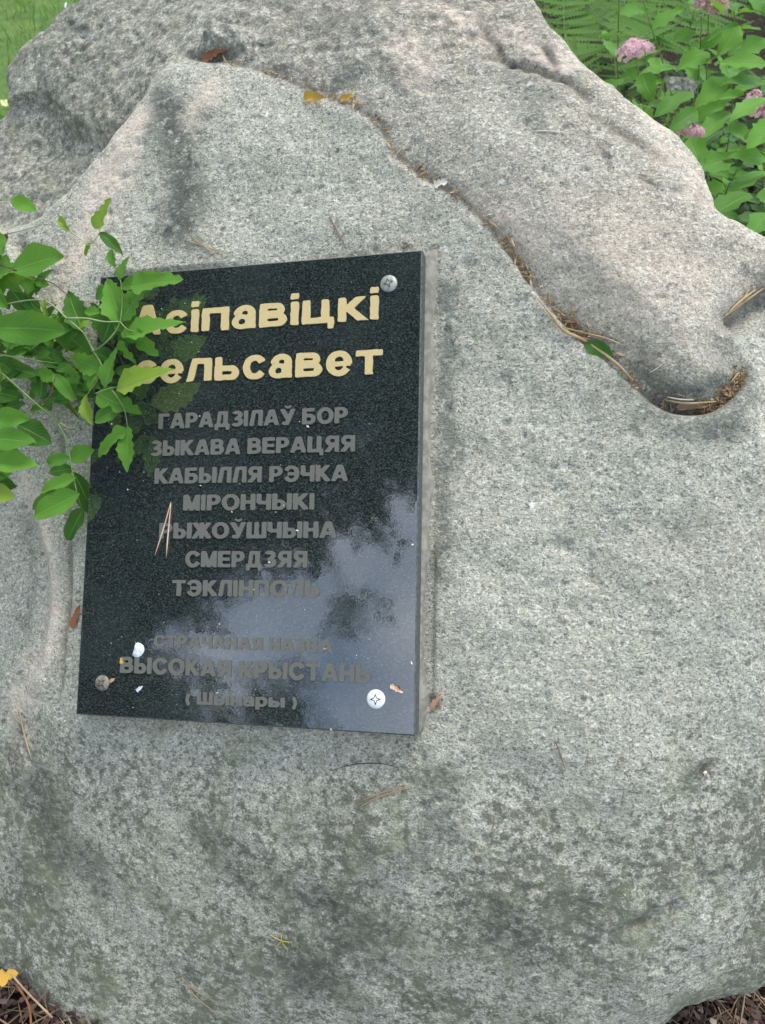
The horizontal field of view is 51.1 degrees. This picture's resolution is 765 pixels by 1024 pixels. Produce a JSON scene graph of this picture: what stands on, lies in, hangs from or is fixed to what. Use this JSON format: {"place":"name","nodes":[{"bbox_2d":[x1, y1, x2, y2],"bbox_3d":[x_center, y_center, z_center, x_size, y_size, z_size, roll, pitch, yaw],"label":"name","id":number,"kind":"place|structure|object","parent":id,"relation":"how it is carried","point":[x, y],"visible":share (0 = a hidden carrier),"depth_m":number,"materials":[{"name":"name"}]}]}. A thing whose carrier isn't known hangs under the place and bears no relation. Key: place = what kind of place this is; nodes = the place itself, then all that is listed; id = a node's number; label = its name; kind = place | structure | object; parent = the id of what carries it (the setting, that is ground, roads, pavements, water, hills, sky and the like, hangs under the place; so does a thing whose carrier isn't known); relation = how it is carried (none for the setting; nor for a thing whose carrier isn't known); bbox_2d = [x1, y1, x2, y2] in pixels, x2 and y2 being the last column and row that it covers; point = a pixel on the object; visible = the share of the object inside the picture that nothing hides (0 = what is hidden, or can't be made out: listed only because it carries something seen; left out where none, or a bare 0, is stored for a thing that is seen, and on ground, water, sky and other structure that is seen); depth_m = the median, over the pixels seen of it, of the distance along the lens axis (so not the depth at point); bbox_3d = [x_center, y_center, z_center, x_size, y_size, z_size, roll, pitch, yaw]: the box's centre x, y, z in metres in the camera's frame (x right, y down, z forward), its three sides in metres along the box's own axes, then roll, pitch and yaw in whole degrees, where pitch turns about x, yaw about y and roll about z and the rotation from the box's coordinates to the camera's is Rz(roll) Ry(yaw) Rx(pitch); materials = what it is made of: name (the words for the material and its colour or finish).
{"place":"outdoors","nodes":[
{"label":"outdoors","id":0,"kind":"place"},
{"bbox_2d":[0,0,79,119],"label":"lawn","id":1,"kind":"structure","parent":0,"point":[38,17],"depth_m":2.42,"materials":[{"name":"green plant"}]},
{"bbox_2d":[0,100,8,105],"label":"fallen leaf","id":2,"kind":"object","parent":1,"relation":"on","point":[2,102],"visible":0.28,"depth_m":2.01,"materials":[{"name":"plant"}]},
{"bbox_2d":[0,0,764,1023],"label":"ground","id":3,"kind":"structure","parent":0,"point":[756,20],"depth_m":2.21,"materials":[{"name":"soil"}]},
{"bbox_2d":[15,983,31,1023],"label":"twig","id":4,"kind":"object","parent":3,"relation":"on","point":[24,997],"visible":1,"depth_m":0.78,"materials":[{"name":"brown wood"}]},
{"bbox_2d":[0,0,764,1023],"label":"boulder","id":5,"kind":"object","parent":3,"relation":"on","point":[148,868],"visible":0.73,"depth_m":0.66,"materials":[{"name":"grey stone"}]},
{"bbox_2d":[19,709,31,759],"bbox_3d":[-0.337,0.209,0.754,0.018,0.003,0.047,0,86,14],"label":"grass blade","id":6,"kind":"object","parent":5,"relation":"on","point":[24,733],"depth_m":0.76,"materials":[{"name":"plant"}]},
{"bbox_2d":[69,605,79,628],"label":"fallen leaf","id":7,"kind":"object","parent":5,"relation":"on","point":[73,622],"visible":1,"depth_m":0.73,"materials":[{"name":"brown plant"}]},
{"bbox_2d":[0,194,185,540],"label":"trailing shrub","id":8,"kind":"object","parent":5,"relation":"on","point":[29,328],"visible":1,"depth_m":0.71,"materials":[{"name":"green plant"}]},
{"bbox_2d":[183,978,220,1013],"bbox_3d":[-0.169,0.447,0.739,0.042,0.022,0.008,23,54,18],"label":"pine needle pair","id":9,"kind":"object","parent":5,"relation":"on","point":[185,981],"visible":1,"depth_m":0.74},
{"bbox_2d":[187,237,231,254],"bbox_3d":[-0.159,-0.241,0.730,0.048,0.007,0.006,23,54,18],"label":"pine needle pair","id":10,"kind":"object","parent":5,"relation":"on","point":[207,247],"visible":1,"depth_m":0.73,"materials":[{"name":"plant"}]},
{"bbox_2d":[201,49,228,62],"bbox_3d":[-0.158,-0.432,0.755,0.032,0.006,0.010,-12,87,19],"label":"fallen leaf","id":11,"kind":"object","parent":5,"relation":"on","point":[208,55],"visible":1,"depth_m":0.76,"materials":[{"name":"brown plant"}]},
{"bbox_2d":[77,250,436,735],"bbox_3d":[-0.111,-0.023,0.689,0.317,0.031,0.408,0,84,14],"label":"memorial plaque","id":12,"kind":"object","parent":5,"relation":"on","point":[345,478],"visible":0.98,"depth_m":0.67,"materials":[{"name":"black stone"}]},
{"bbox_2d":[133,643,143,656],"bbox_3d":[-0.209,0.119,0.686,0.010,0.008,0.011,15,52,12],"label":"bird dropping","id":13,"kind":"object","parent":12,"relation":"attached to","point":[138,651],"visible":1,"depth_m":0.68,"materials":[{"name":"white"}]},
{"bbox_2d":[155,503,170,556],"bbox_3d":[-0.189,0.015,0.690,0.014,0.002,0.048,0,83,13],"label":"pine needle pair","id":14,"kind":"object","parent":12,"relation":"on","point":[163,529],"visible":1,"depth_m":0.69},
{"bbox_2d":[111,303,412,730],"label":"chaff specks","id":15,"kind":"object","parent":12,"relation":"on","point":[269,561],"visible":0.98,"depth_m":0.66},
{"bbox_2d":[390,684,402,692],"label":"fallen leaf","id":16,"kind":"object","parent":12,"relation":"on","point":[395,688],"visible":1,"depth_m":0.63,"materials":[{"name":"plant"}]},
{"bbox_2d":[268,934,292,950],"bbox_3d":[-0.089,0.375,0.697,0.023,0.013,0.010,8,50,7],"label":"yellow moss sprig","id":17,"kind":"object","parent":5,"relation":"on","point":[281,940],"visible":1,"depth_m":0.69,"materials":[{"name":"yellow plant"}]},
{"bbox_2d":[303,90,324,101],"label":"fallen leaf","id":18,"kind":"object","parent":5,"relation":"on","point":[311,96],"visible":1,"depth_m":0.72,"materials":[{"name":"yellow plant"}]},
{"bbox_2d":[328,214,346,248],"bbox_3d":[-0.039,-0.246,0.702,0.017,0.004,0.033,0,84,14],"label":"twig","id":19,"kind":"object","parent":5,"relation":"on","point":[337,231],"visible":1,"depth_m":0.70,"materials":[{"name":"brown wood"}]},
{"bbox_2d":[332,763,399,770],"bbox_3d":[-0.015,0.209,0.653,0.059,0.003,0.010,0,84,13],"label":"pine needle","id":20,"kind":"object","parent":5,"relation":"on","point":[367,763],"visible":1,"depth_m":0.65,"materials":[{"name":"brown plant"}]},
{"bbox_2d":[7,61,732,953],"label":"rock crumbs","id":21,"kind":"object","parent":5,"relation":"on","point":[405,243],"visible":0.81,"depth_m":0.65,"materials":[{"name":"grey stone"}]},
{"bbox_2d":[358,786,409,807],"bbox_3d":[0.001,0.230,0.650,0.044,0.018,0.004,-11,51,-9],"label":"pine needle pair","id":22,"kind":"object","parent":5,"relation":"on","point":[384,794],"visible":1,"depth_m":0.65},
{"bbox_2d":[430,694,441,708],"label":"fallen leaf","id":23,"kind":"object","parent":5,"relation":"on","point":[434,703],"visible":1,"depth_m":0.64,"materials":[{"name":"plant"}]},
{"bbox_2d":[434,178,448,187],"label":"fallen leaf","id":24,"kind":"object","parent":5,"relation":"on","point":[438,182],"visible":1,"depth_m":0.68,"materials":[{"name":"white plant"}]},
{"bbox_2d":[196,56,747,414],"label":"gutter litter","id":25,"kind":"object","parent":5,"relation":"on","point":[528,278],"visible":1,"depth_m":0.65,"materials":[{"name":"brown plant"}]},
{"bbox_2d":[340,93,353,101],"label":"fallen leaf","id":26,"kind":"object","parent":25,"relation":"on","point":[345,96],"visible":1,"depth_m":0.71,"materials":[{"name":"yellow plant"}]},
{"bbox_2d":[584,340,612,357],"bbox_3d":[0.171,-0.129,0.633,0.025,0.010,0.010,18,52,14],"label":"green leaf","id":27,"kind":"object","parent":25,"relation":"in","point":[598,344],"visible":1,"depth_m":0.63,"materials":[{"name":"green plant"}]},
{"bbox_2d":[665,400,716,403],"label":"dry stem","id":28,"kind":"object","parent":25,"relation":"on","point":[679,402],"visible":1,"depth_m":0.62,"materials":[{"name":"plant"}]},
{"bbox_2d":[535,130,572,133],"bbox_3d":[0.140,-0.310,0.654,0.031,0.002,0.005,0,84,13],"label":"pine needle","id":29,"kind":"object","parent":5,"relation":"on","point":[552,131],"visible":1,"depth_m":0.65,"materials":[{"name":"grey plant"}]},
{"bbox_2d":[537,297,632,381],"bbox_3d":[0.160,-0.137,0.635,0.098,0.032,0.007,32,57,24],"label":"dry stem","id":30,"kind":"object","parent":5,"relation":"on","point":[585,340],"visible":1,"depth_m":0.64,"materials":[{"name":"plant"}]},
{"bbox_2d":[561,326,619,343],"bbox_3d":[0.165,-0.141,0.634,0.050,0.005,0.006,23,54,18],"label":"dry stem","id":31,"kind":"object","parent":5,"relation":"on","point":[599,336],"visible":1,"depth_m":0.64,"materials":[{"name":"plant"}]},
{"bbox_2d":[676,404,708,410],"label":"fallen leaf","id":32,"kind":"object","parent":5,"relation":"on","point":[681,407],"visible":1,"depth_m":0.62,"materials":[{"name":"brown plant"}]},
{"bbox_2d":[723,289,762,316],"bbox_3d":[0.281,-0.166,0.626,0.041,0.012,0.005,-27,55,-21],"label":"dry stem","id":33,"kind":"object","parent":5,"relation":"on","point":[739,303],"visible":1,"depth_m":0.62,"materials":[{"name":"plant"}]},
{"bbox_2d":[0,959,764,1023],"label":"bark litter","id":34,"kind":"object","parent":3,"relation":"on","point":[6,1003],"visible":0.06,"depth_m":0.79,"materials":[{"name":"brown plant"}]},
{"bbox_2d":[0,969,17,986],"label":"fallen leaf","id":35,"kind":"object","parent":34,"relation":"on","point":[6,976],"visible":1,"depth_m":0.78,"materials":[{"name":"yellow plant"}]},
{"bbox_2d":[10,973,52,1017],"bbox_3d":[-0.336,0.463,0.766,0.058,0.013,0.002,30,56,23],"label":"twig","id":36,"kind":"object","parent":34,"relation":"on","point":[31,996],"visible":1,"depth_m":0.76,"materials":[{"name":"brown wood"}]},
{"bbox_2d":[535,0,643,100],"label":"fern","id":37,"kind":"object","parent":3,"relation":"on","point":[576,48],"visible":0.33,"depth_m":1.54,"materials":[{"name":"green plant"}]},
{"bbox_2d":[542,0,681,99],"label":"fern","id":38,"kind":"object","parent":3,"relation":"on","point":[613,41],"visible":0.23,"depth_m":2.08,"materials":[{"name":"green plant"}]},
{"bbox_2d":[535,0,764,235],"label":"undergrowth","id":39,"kind":"object","parent":3,"relation":"on","point":[633,92],"visible":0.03,"depth_m":1.77,"materials":[{"name":"green plant"}]},
{"bbox_2d":[583,0,751,171],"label":"fern","id":40,"kind":"object","parent":3,"relation":"on","point":[644,28],"visible":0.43,"depth_m":1.47,"materials":[{"name":"green plant"}]},
{"bbox_2d":[590,0,764,236],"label":"flowering bush","id":41,"kind":"object","parent":3,"relation":"on","point":[697,130],"visible":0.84,"depth_m":1.00,"materials":[{"name":"green plant"}]},
{"bbox_2d":[686,994,750,1023],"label":"pale chips","id":42,"kind":"object","parent":3,"relation":"on","point":[713,1021],"visible":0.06,"depth_m":0.79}
]}

